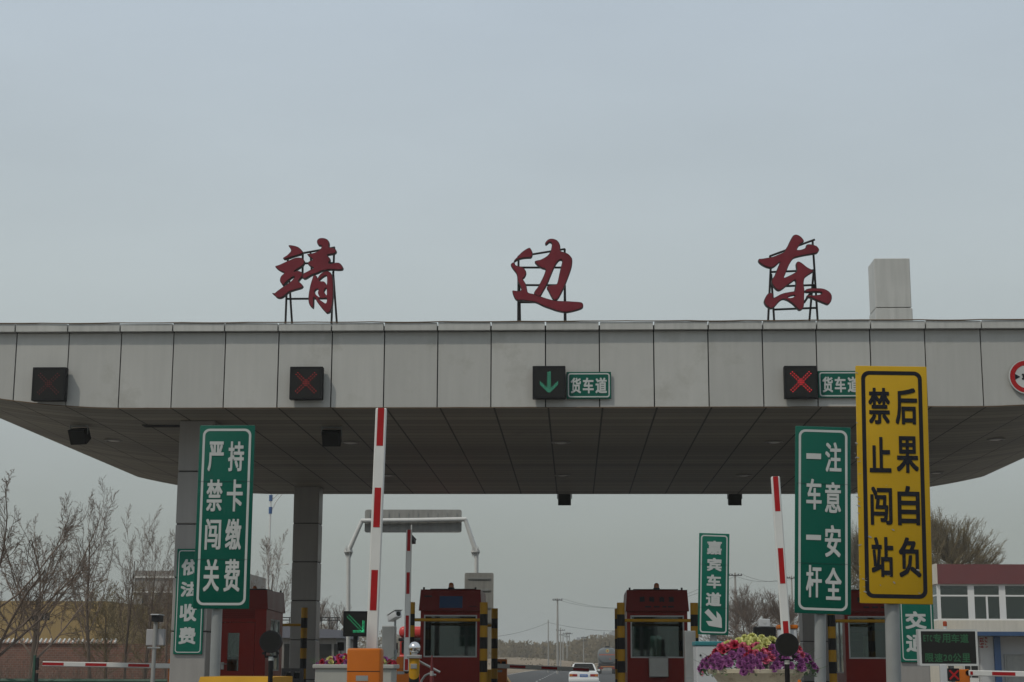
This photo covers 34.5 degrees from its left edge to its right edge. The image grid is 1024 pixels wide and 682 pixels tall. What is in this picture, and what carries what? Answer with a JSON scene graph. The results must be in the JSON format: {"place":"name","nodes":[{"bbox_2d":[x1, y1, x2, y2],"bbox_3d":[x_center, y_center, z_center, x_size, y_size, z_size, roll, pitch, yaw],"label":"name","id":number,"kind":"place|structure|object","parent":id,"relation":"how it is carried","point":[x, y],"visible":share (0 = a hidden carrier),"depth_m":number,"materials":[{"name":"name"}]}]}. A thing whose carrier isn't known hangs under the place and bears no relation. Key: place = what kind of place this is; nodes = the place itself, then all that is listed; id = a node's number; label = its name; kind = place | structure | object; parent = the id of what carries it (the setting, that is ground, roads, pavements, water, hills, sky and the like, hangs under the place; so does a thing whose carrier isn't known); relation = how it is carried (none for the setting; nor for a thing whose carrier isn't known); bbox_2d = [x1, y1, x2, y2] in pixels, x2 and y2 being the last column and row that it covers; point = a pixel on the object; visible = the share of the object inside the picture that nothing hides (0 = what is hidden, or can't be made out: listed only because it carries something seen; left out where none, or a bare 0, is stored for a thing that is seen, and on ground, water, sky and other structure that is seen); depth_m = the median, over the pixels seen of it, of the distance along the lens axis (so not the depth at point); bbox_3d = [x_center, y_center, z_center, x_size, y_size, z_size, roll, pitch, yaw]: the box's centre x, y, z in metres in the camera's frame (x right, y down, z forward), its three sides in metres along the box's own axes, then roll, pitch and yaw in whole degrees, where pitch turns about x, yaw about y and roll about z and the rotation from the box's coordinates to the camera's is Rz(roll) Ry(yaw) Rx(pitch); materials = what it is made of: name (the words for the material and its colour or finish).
{"place":"outdoors","nodes":[
{"label":"outdoors","id":0,"kind":"place"},
{"bbox_2d":[0,601,148,643],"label":"tan building","id":1,"kind":"structure","parent":0,"point":[55,628],"depth_m":87.76,"materials":[{"name":"brown"}]},
{"bbox_2d":[133,571,265,631],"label":"grey building","id":2,"kind":"structure","parent":0,"point":[260,584],"depth_m":149.92,"materials":[{"name":"grey"}]},
{"bbox_2d":[199,676,292,681],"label":"crash block","id":3,"kind":"structure","parent":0,"point":[244,679],"depth_m":14.76,"materials":[{"name":"yellow"}]},
{"bbox_2d":[259,630,282,681],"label":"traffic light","id":4,"kind":"object","parent":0,"point":[270,641],"visible":1,"depth_m":14.00,"materials":[{"name":"black plastic"}]},
{"bbox_2d":[0,0,1023,662],"label":"sky","id":5,"kind":"structure","parent":0,"point":[160,160],"materials":[{"name":"grey"}]},
{"bbox_2d":[507,670,614,681],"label":"road","id":6,"kind":"structure","parent":0,"point":[563,676],"depth_m":172.93,"materials":[{"name":"asphalt"}]},
{"bbox_2d":[32,655,38,681],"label":"boom rest","id":7,"kind":"object","parent":6,"relation":"on","point":[35,668],"visible":1,"depth_m":34.00,"materials":[{"name":"green metal"}]},
{"bbox_2d":[396,626,419,681],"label":"cargo truck","id":8,"kind":"object","parent":6,"relation":"on","point":[417,633],"visible":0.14,"depth_m":59.30,"materials":[{"name":"red"}]},
{"bbox_2d":[407,642,421,681],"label":"ball post","id":9,"kind":"object","parent":6,"relation":"on","point":[414,650],"visible":1,"depth_m":15.70,"materials":[{"name":"silver metal"}]},
{"bbox_2d":[569,662,599,681],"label":"sedan","id":10,"kind":"object","parent":6,"relation":"on","point":[592,675],"visible":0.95,"depth_m":91.56,"materials":[{"name":"white paint"}]},
{"bbox_2d":[597,642,614,673],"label":"tanker truck","id":11,"kind":"object","parent":6,"relation":"on","point":[606,657],"visible":0.82,"depth_m":216.77,"materials":[{"name":"metal"}]},
{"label":"traffic island","id":12,"kind":"structure","parent":6,"relation":"on","visible":0},
{"bbox_2d":[42,659,169,681],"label":"lane barrier","id":13,"kind":"object","parent":12,"relation":"on","point":[103,664],"visible":0.45,"depth_m":33.97,"materials":[{"name":"metal"}]},
{"bbox_2d":[146,614,165,681],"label":"camera pole","id":14,"kind":"object","parent":12,"relation":"on","point":[155,636],"visible":1,"depth_m":28.79,"materials":[{"name":"grey"}]},
{"bbox_2d":[220,586,284,675],"bbox_3d":[-6.092,7.021,37.699,1.390,2.904,2.332,0,-11,2],"label":"toll booth","id":15,"kind":"object","parent":12,"relation":"on","point":[243,630],"visible":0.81,"depth_m":36.74,"materials":[{"name":"red paint"}]},
{"bbox_2d":[228,633,239,656],"bbox_3d":[-6.055,6.940,38.709,1.180,0.923,0.050,0,-11,2],"label":"window frame","id":16,"kind":"structure","parent":15,"relation":"in","point":[233,637],"depth_m":38.68,"materials":[{"name":"grey"}]},
{"bbox_2d":[220,622,254,675],"bbox_3d":[-6.104,7.185,36.541,0.760,1.880,0.122,0,-11,2],"label":"door","id":17,"kind":"structure","parent":15,"relation":"in","point":[246,630],"depth_m":36.65,"materials":[{"name":"red paint"}]},
{"bbox_2d":[270,619,279,670],"bbox_3d":[-5.455,6.958,37.745,0.050,1.150,1.200,0,-11,2],"label":"window frame","id":18,"kind":"structure","parent":15,"relation":"in","point":[275,624],"depth_m":37.97,"materials":[{"name":"grey"}]},
{"bbox_2d":[283,608,307,681],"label":"booth guard","id":19,"kind":"object","parent":12,"relation":"on","point":[303,639],"visible":0.48,"depth_m":40.71,"materials":[{"name":"black"}]},
{"bbox_2d":[0,258,1023,681],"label":"toll canopy","id":20,"kind":"object","parent":12,"relation":"on","point":[696,406],"visible":0.86,"depth_m":30.83,"materials":[{"name":"metal"}]},
{"bbox_2d":[31,367,68,401],"bbox_3d":[-8.568,0.806,30.611,0.638,0.626,0.180,0,-11,2],"label":"lane signal","id":21,"kind":"object","parent":20,"relation":"attached to","point":[49,384],"visible":1,"depth_m":30.53,"materials":[{"name":"black"}]},
{"bbox_2d":[68,425,90,444],"bbox_3d":[-8.778,1.903,33.483,0.420,0.408,0.326,-3,-11,16],"label":"floodlight","id":22,"kind":"object","parent":20,"relation":"attached to","point":[79,436],"visible":1,"depth_m":33.40,"materials":[{"name":"black"}]},
{"bbox_2d":[173,549,203,653],"bbox_3d":[-6.144,4.961,31.459,0.552,1.989,0.035,0,-11,2],"label":"toll sign","id":23,"kind":"object","parent":20,"relation":"attached to","point":[188,629],"visible":0.91,"depth_m":31.40,"materials":[{"name":"metal"}]},
{"bbox_2d":[289,367,323,400],"bbox_3d":[-3.787,0.783,30.434,0.610,0.610,0.180,0,-11,2],"label":"lane signal","id":24,"kind":"object","parent":20,"relation":"attached to","point":[306,383],"visible":1,"depth_m":30.35,"materials":[{"name":"black"}]},
{"bbox_2d":[272,238,343,323],"bbox_3d":[-3.929,-0.862,32.329,1.364,2.124,1.040,0,-11,2],"label":"roof letter","id":25,"kind":"object","parent":20,"relation":"on","point":[319,262],"visible":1,"depth_m":31.91,"materials":[{"name":"red"}]},
{"bbox_2d":[321,426,341,446],"bbox_3d":[-3.590,1.901,32.859,0.420,0.408,0.326,0,-11,2],"label":"floodlight","id":26,"kind":"object","parent":20,"relation":"attached to","point":[331,436],"visible":1,"depth_m":32.77,"materials":[{"name":"black"}]},
{"bbox_2d":[511,239,582,320],"bbox_3d":[0.689,-0.857,32.153,1.394,2.084,1.040,0,-11,2],"label":"roof letter","id":27,"kind":"object","parent":20,"relation":"on","point":[549,262],"visible":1,"depth_m":31.72,"materials":[{"name":"red"}]},
{"bbox_2d":[533,366,565,399],"bbox_3d":[0.680,0.765,30.269,0.603,0.603,0.180,0,-11,2],"label":"lane signal","id":28,"kind":"object","parent":20,"relation":"attached to","point":[549,382],"visible":1,"depth_m":30.19,"materials":[{"name":"black"}]},
{"bbox_2d":[557,494,571,504],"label":"floodlight","id":29,"kind":"object","parent":20,"relation":"attached to","point":[564,499],"visible":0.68,"depth_m":45.93,"materials":[{"name":"black"}]},
{"bbox_2d":[566,372,610,398],"bbox_3d":[1.411,0.815,30.316,0.819,0.500,0.035,0,-11,2],"label":"lane sign","id":30,"kind":"object","parent":20,"relation":"attached to","point":[588,385],"visible":1,"depth_m":30.30,"materials":[{"name":"metal"}]},
{"bbox_2d":[727,494,741,504],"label":"floodlight","id":31,"kind":"object","parent":20,"relation":"attached to","point":[734,499],"visible":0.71,"depth_m":45.76,"materials":[{"name":"black"}]},
{"bbox_2d":[758,235,831,319],"bbox_3d":[5.426,-0.900,31.983,1.377,2.136,1.040,0,-11,2],"label":"roof letter","id":32,"kind":"object","parent":20,"relation":"on","point":[778,282],"visible":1,"depth_m":31.56,"materials":[{"name":"red"}]},
{"bbox_2d":[783,366,817,398],"bbox_3d":[5.261,0.757,30.098,0.596,0.596,0.180,0,-11,2],"label":"lane signal","id":33,"kind":"object","parent":20,"relation":"attached to","point":[799,382],"visible":1,"depth_m":30.02,"materials":[{"name":"black"}]},
{"bbox_2d":[817,371,855,397],"bbox_3d":[6.005,0.792,30.147,0.824,0.498,0.035,0,-11,2],"label":"lane sign","id":34,"kind":"object","parent":20,"relation":"attached to","point":[836,384],"visible":0.88,"depth_m":30.13,"materials":[{"name":"metal"}]},
{"bbox_2d":[900,604,933,661],"bbox_3d":[7.572,5.018,30.930,0.642,1.972,0.035,0,-11,2],"label":"toll sign","id":35,"kind":"object","parent":20,"relation":"attached to","point":[913,617],"visible":0.47,"depth_m":30.86,"materials":[{"name":"metal"}]},
{"bbox_2d":[1009,360,1023,393],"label":"width limit sign","id":36,"kind":"object","parent":20,"relation":"attached to","point":[1016,376],"visible":1,"depth_m":30.04,"materials":[{"name":"red"}]},
{"bbox_2d":[487,657,771,669],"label":"terrain","id":37,"kind":"structure","parent":0,"point":[519,661],"depth_m":343.21,"materials":[{"name":"soil"}]},
{"bbox_2d":[488,657,597,666],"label":"dry scrub","id":38,"kind":"object","parent":37,"relation":"on","point":[589,660],"visible":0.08,"depth_m":345.96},
{"bbox_2d":[507,670,801,681],"bbox_3d":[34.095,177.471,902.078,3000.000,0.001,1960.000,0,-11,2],"label":"ground","id":39,"kind":"structure","parent":0,"point":[512,671],"depth_m":272.39,"materials":[{"name":"asphalt"}]},
{"bbox_2d":[0,469,101,656],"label":"bare tree","id":40,"kind":"object","parent":39,"relation":"on","point":[26,590],"visible":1,"depth_m":46.07,"materials":[{"name":"brown plant"}]},
{"bbox_2d":[0,497,117,678],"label":"bare tree","id":41,"kind":"object","parent":39,"relation":"on","point":[35,641],"visible":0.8,"depth_m":56.27,"materials":[{"name":"brown plant"}]},
{"bbox_2d":[46,475,118,678],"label":"bare tree","id":42,"kind":"object","parent":39,"relation":"on","point":[87,621],"visible":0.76,"depth_m":60.09,"materials":[{"name":"brown plant"}]},
{"bbox_2d":[0,649,166,678],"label":"undergrowth","id":43,"kind":"object","parent":39,"relation":"on","point":[59,674],"visible":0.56,"depth_m":61.07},
{"bbox_2d":[0,678,166,681],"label":"guard rail","id":44,"kind":"object","parent":39,"relation":"on","point":[82,680],"visible":0.92,"depth_m":45.48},
{"bbox_2d":[0,638,170,681],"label":"brick wall","id":45,"kind":"structure","parent":39,"relation":"on","point":[18,649],"depth_m":73.43,"materials":[{"name":"brick"}]},
{"bbox_2d":[59,568,165,678],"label":"bare shrub","id":46,"kind":"object","parent":39,"relation":"on","point":[105,634],"visible":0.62,"depth_m":68.34,"materials":[{"name":"brown plant"}]},
{"bbox_2d":[105,505,161,678],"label":"bare tree","id":47,"kind":"object","parent":39,"relation":"on","point":[128,620],"visible":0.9,"depth_m":61.60,"materials":[{"name":"brown plant"}]},
{"bbox_2d":[102,573,172,678],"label":"bare shrub","id":48,"kind":"object","parent":39,"relation":"on","point":[158,649],"visible":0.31,"depth_m":70.28,"materials":[{"name":"brown plant"}]},
{"bbox_2d":[123,521,174,678],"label":"bare tree","id":49,"kind":"object","parent":39,"relation":"on","point":[151,603],"visible":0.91,"depth_m":60.80,"materials":[{"name":"brown plant"}]},
{"bbox_2d":[144,534,174,678],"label":"bare tree","id":50,"kind":"object","parent":39,"relation":"on","point":[167,623],"visible":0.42,"depth_m":65.88,"materials":[{"name":"brown plant"}]},
{"bbox_2d":[250,528,291,611],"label":"bare tree","id":51,"kind":"object","parent":39,"relation":"on","point":[273,575],"visible":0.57,"depth_m":96.43,"materials":[{"name":"brown plant"}]},
{"bbox_2d":[267,494,281,588],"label":"street lamp","id":52,"kind":"object","parent":39,"relation":"on","point":[271,497],"visible":0.3,"depth_m":110.39,"materials":[{"name":"metal"}]},
{"bbox_2d":[281,617,358,675],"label":"office","id":53,"kind":"structure","parent":39,"relation":"on","point":[329,638],"depth_m":94.22,"materials":[{"name":"grey"}]},
{"bbox_2d":[284,644,289,675],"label":"window","id":54,"kind":"structure","parent":53,"relation":"in","point":[286,646],"depth_m":94.22,"materials":[{"name":"black"}]},
{"bbox_2d":[319,644,331,660],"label":"window","id":55,"kind":"structure","parent":53,"relation":"in","point":[325,649],"depth_m":94.20,"materials":[{"name":"black"}]},
{"bbox_2d":[287,597,364,646],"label":"bare tree","id":56,"kind":"object","parent":39,"relation":"on","point":[323,611],"visible":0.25,"depth_m":134.04,"materials":[{"name":"brown plant"}]},
{"bbox_2d":[555,598,560,673],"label":"utility pole","id":57,"kind":"object","parent":39,"relation":"on","point":[557,653],"visible":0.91,"depth_m":217.24,"materials":[{"name":"metal"}]},
{"bbox_2d":[320,623,799,662],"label":"wood","id":58,"kind":"object","parent":39,"relation":"on","point":[592,646],"visible":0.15,"depth_m":396.11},
{"bbox_2d":[699,598,757,640],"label":"bare tree","id":59,"kind":"object","parent":39,"relation":"on","point":[730,627],"visible":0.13,"depth_m":137.17,"materials":[{"name":"brown plant"}]},
{"bbox_2d":[699,582,778,640],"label":"bare tree","id":60,"kind":"object","parent":39,"relation":"on","point":[738,602],"visible":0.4,"depth_m":122.49,"materials":[{"name":"brown plant"}]},
{"bbox_2d":[720,588,799,668],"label":"bare tree","id":61,"kind":"object","parent":39,"relation":"on","point":[771,608],"visible":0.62,"depth_m":119.33,"materials":[{"name":"brown plant"}]},
{"bbox_2d":[851,521,858,588],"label":"budding tree","id":62,"kind":"object","parent":39,"relation":"on","point":[855,551],"visible":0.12,"depth_m":123.63,"materials":[{"name":"brown plant"}]},
{"bbox_2d":[851,507,1008,578],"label":"budding tree","id":63,"kind":"object","parent":39,"relation":"on","point":[955,550],"visible":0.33,"depth_m":108.98,"materials":[{"name":"brown plant"}]},
{"bbox_2d":[930,564,1023,681],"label":"control building","id":64,"kind":"structure","parent":0,"point":[986,601],"depth_m":78.42,"materials":[{"name":"white"}]},
{"bbox_2d":[933,585,937,620],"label":"window","id":65,"kind":"structure","parent":64,"relation":"in","point":[934,586],"depth_m":79.36,"materials":[{"name":"white"}]},
{"bbox_2d":[936,584,971,619],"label":"window","id":66,"kind":"structure","parent":64,"relation":"in","point":[968,595],"depth_m":78.45,"materials":[{"name":"white"}]},
{"bbox_2d":[970,584,1003,619],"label":"window","id":67,"kind":"structure","parent":64,"relation":"in","point":[999,595],"depth_m":78.38,"materials":[{"name":"white"}]},
{"bbox_2d":[1002,584,1023,619],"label":"window","id":68,"kind":"structure","parent":64,"relation":"in","point":[1004,596],"depth_m":78.36,"materials":[{"name":"white"}]},
{"bbox_2d":[1006,656,1023,681],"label":"shutter door","id":69,"kind":"structure","parent":64,"relation":"in","point":[1014,663],"depth_m":77.41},
{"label":"traffic island","id":70,"kind":"structure","parent":0,"visible":0},
{"bbox_2d":[193,425,254,675],"bbox_3d":[-2.982,2.656,17.019,0.582,3.579,0.242,0,-11,2],"label":"warning sign","id":71,"kind":"object","parent":70,"relation":"on","point":[222,566],"visible":1,"depth_m":17.07,"materials":[{"name":"teal"}]},
{"bbox_2d":[281,668,303,681],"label":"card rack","id":72,"kind":"object","parent":70,"relation":"on","point":[297,674],"visible":0.82,"depth_m":20.19,"materials":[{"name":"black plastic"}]},
{"bbox_2d":[309,652,398,681],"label":"flower box","id":73,"kind":"object","parent":70,"relation":"on","point":[329,669],"visible":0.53,"depth_m":20.19,"materials":[{"name":"white concrete"}]},
{"bbox_2d":[343,611,367,647],"bbox_3d":[-2.068,4.468,21.683,0.331,1.813,0.110,1,-11,-4],"label":"arrow signal","id":74,"kind":"object","parent":70,"relation":"on","point":[355,625],"visible":0.97,"depth_m":21.77,"materials":[{"name":"black"}]},
{"bbox_2d":[347,408,386,681],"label":"lane barrier","id":75,"kind":"object","parent":70,"relation":"on","point":[365,664],"visible":1,"depth_m":18.06,"materials":[{"name":"metal"}]},
{"bbox_2d":[382,626,396,659],"bbox_3d":[-1.763,4.942,23.723,0.210,1.666,0.304,0,-11,2],"label":"steel cabinet","id":76,"kind":"object","parent":70,"relation":"on","point":[389,633],"visible":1,"depth_m":23.70,"materials":[{"name":"silver metal"}]},
{"bbox_2d":[387,609,402,625],"bbox_3d":[-1.705,4.019,23.943,0.124,0.240,0.344,6,-12,-25],"label":"security camera","id":77,"kind":"object","parent":76,"relation":"on","point":[394,615],"visible":1,"depth_m":23.87,"materials":[{"name":"grey"}]},
{"bbox_2d":[396,530,412,681],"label":"lane barrier","id":78,"kind":"object","parent":70,"relation":"on","point":[403,670],"visible":0.68,"depth_m":33.01,"materials":[{"name":"metal"}]},
{"bbox_2d":[344,510,479,653],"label":"height gantry","id":79,"kind":"object","parent":70,"relation":"on","point":[427,521],"visible":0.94,"depth_m":50.07,"materials":[{"name":"metal"}]},
{"bbox_2d":[410,602,487,681],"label":"booth guard","id":80,"kind":"object","parent":70,"relation":"on","point":[483,619],"visible":0.71,"depth_m":34.51,"materials":[{"name":"yellow"}]},
{"bbox_2d":[419,583,485,681],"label":"toll booth","id":81,"kind":"object","parent":70,"relation":"on","point":[453,648],"visible":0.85,"depth_m":36.50,"materials":[{"name":"red paint"}]},
{"bbox_2d":[423,615,476,656],"bbox_3d":[-1.363,6.533,36.531,1.180,0.923,0.050,0,-11,2],"label":"window frame","id":82,"kind":"structure","parent":81,"relation":"in","point":[441,639],"depth_m":36.52,"materials":[{"name":"grey"}]},
{"bbox_2d":[465,573,493,650],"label":"sign board","id":83,"kind":"object","parent":70,"relation":"on","point":[484,582],"visible":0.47,"depth_m":49.25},
{"bbox_2d":[488,608,497,681],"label":"booth guard","id":84,"kind":"object","parent":70,"relation":"on","point":[493,625],"visible":0.54,"depth_m":41.89,"materials":[{"name":"black"}]},
{"bbox_2d":[498,659,588,681],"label":"lane barrier","id":85,"kind":"object","parent":70,"relation":"on","point":[503,666],"visible":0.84,"depth_m":43.46,"materials":[{"name":"orange paint"}]},
{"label":"traffic island","id":86,"kind":"structure","parent":0,"visible":0},
{"bbox_2d":[615,609,616,681],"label":"booth guard","id":87,"kind":"object","parent":86,"relation":"on","point":[615,645],"visible":0.2,"depth_m":41.77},
{"bbox_2d":[623,583,688,681],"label":"toll booth","id":88,"kind":"object","parent":86,"relation":"on","point":[654,651],"visible":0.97,"depth_m":36.34,"materials":[{"name":"red paint"}]},
{"bbox_2d":[630,615,683,657],"bbox_3d":[3.203,6.517,36.362,1.180,0.923,0.050,0,-11,2],"label":"window frame","id":89,"kind":"structure","parent":88,"relation":"in","point":[648,639],"depth_m":36.35,"materials":[{"name":"grey"}]},
{"bbox_2d":[617,603,698,681],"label":"booth guard","id":90,"kind":"object","parent":86,"relation":"on","point":[622,620],"visible":0.72,"depth_m":34.35,"materials":[{"name":"yellow"}]},
{"bbox_2d":[684,631,695,681],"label":"steel cabinet","id":91,"kind":"object","parent":86,"relation":"on","point":[689,637],"visible":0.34,"depth_m":30.85,"materials":[{"name":"silver metal"}]},
{"bbox_2d":[698,533,728,640],"bbox_3d":[2.871,4.263,23.621,0.436,2.996,0.220,2,-11,2],"label":"sign","id":92,"kind":"object","parent":86,"relation":"on","point":[713,600],"visible":0.99,"depth_m":23.68,"materials":[{"name":"teal"}]},
{"bbox_2d":[692,641,737,681],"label":"equipment cabinet","id":93,"kind":"object","parent":86,"relation":"on","point":[700,648],"visible":0.43,"depth_m":19.20,"materials":[{"name":"teal"}]},
{"bbox_2d":[693,632,826,681],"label":"flower bowl","id":94,"kind":"object","parent":86,"relation":"on","point":[749,653],"visible":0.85,"depth_m":15.62,"materials":[{"name":"purple plant"}]},
{"bbox_2d":[753,619,775,668],"bbox_3d":[3.384,4.586,21.992,0.293,1.740,0.153,0,-11,2],"label":"fee display","id":95,"kind":"object","parent":86,"relation":"on","point":[764,628],"visible":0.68,"depth_m":22.06,"materials":[{"name":"black"}]},
{"bbox_2d":[771,476,797,668],"bbox_3d":[3.403,3.433,20.584,0.290,3.466,0.340,0,-11,2],"label":"lane barrier","id":96,"kind":"object","parent":86,"relation":"on","point":[785,626],"visible":0.76,"depth_m":20.55,"materials":[{"name":"metal"}]},
{"bbox_2d":[775,633,798,681],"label":"nose lamp","id":97,"kind":"object","parent":86,"relation":"on","point":[786,644],"visible":1,"depth_m":13.55,"materials":[{"name":"black plastic"}]},
{"bbox_2d":[794,426,850,681],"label":"warning sign","id":98,"kind":"object","parent":86,"relation":"on","point":[822,522],"visible":1,"depth_m":16.84,"materials":[{"name":"teal"}]},
{"bbox_2d":[855,366,932,681],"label":"warning sign","id":99,"kind":"object","parent":86,"relation":"on","point":[894,527],"visible":1,"depth_m":12.91,"materials":[{"name":"yellow"}]},
{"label":"traffic island","id":100,"kind":"structure","parent":0,"visible":0},
{"bbox_2d":[827,614,884,681],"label":"booth guard","id":101,"kind":"object","parent":100,"relation":"on","point":[831,620],"visible":0.42,"depth_m":34.18,"materials":[{"name":"black"}]},
{"bbox_2d":[835,589,885,681],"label":"toll booth","id":102,"kind":"object","parent":100,"relation":"on","point":[861,652],"visible":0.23,"depth_m":36.16,"materials":[{"name":"red paint"}]},
{"bbox_2d":[835,623,843,672],"bbox_3d":[7.369,6.874,37.072,0.050,1.150,1.200,0,-11,2],"label":"window frame","id":103,"kind":"structure","parent":102,"relation":"in","point":[839,637],"depth_m":37.05,"materials":[{"name":"grey"}]},
{"bbox_2d":[848,616,885,658],"bbox_3d":[7.970,6.500,36.185,1.180,0.923,0.050,0,-11,2],"label":"window frame","id":104,"kind":"structure","parent":102,"relation":"in","point":[866,640],"depth_m":36.18,"materials":[{"name":"grey"}]},
{"bbox_2d":[916,621,978,681],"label":"message board","id":105,"kind":"object","parent":100,"relation":"on","point":[951,648],"visible":1,"depth_m":27.87,"materials":[{"name":"grey"}]},
{"bbox_2d":[939,664,959,681],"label":"cross signal","id":106,"kind":"object","parent":100,"relation":"on","point":[946,674],"visible":1,"depth_m":27.60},
{"bbox_2d":[955,669,1023,681],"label":"lane barrier","id":107,"kind":"object","parent":100,"relation":"on","point":[965,674],"visible":0.74,"depth_m":28.54,"materials":[{"name":"metal"}]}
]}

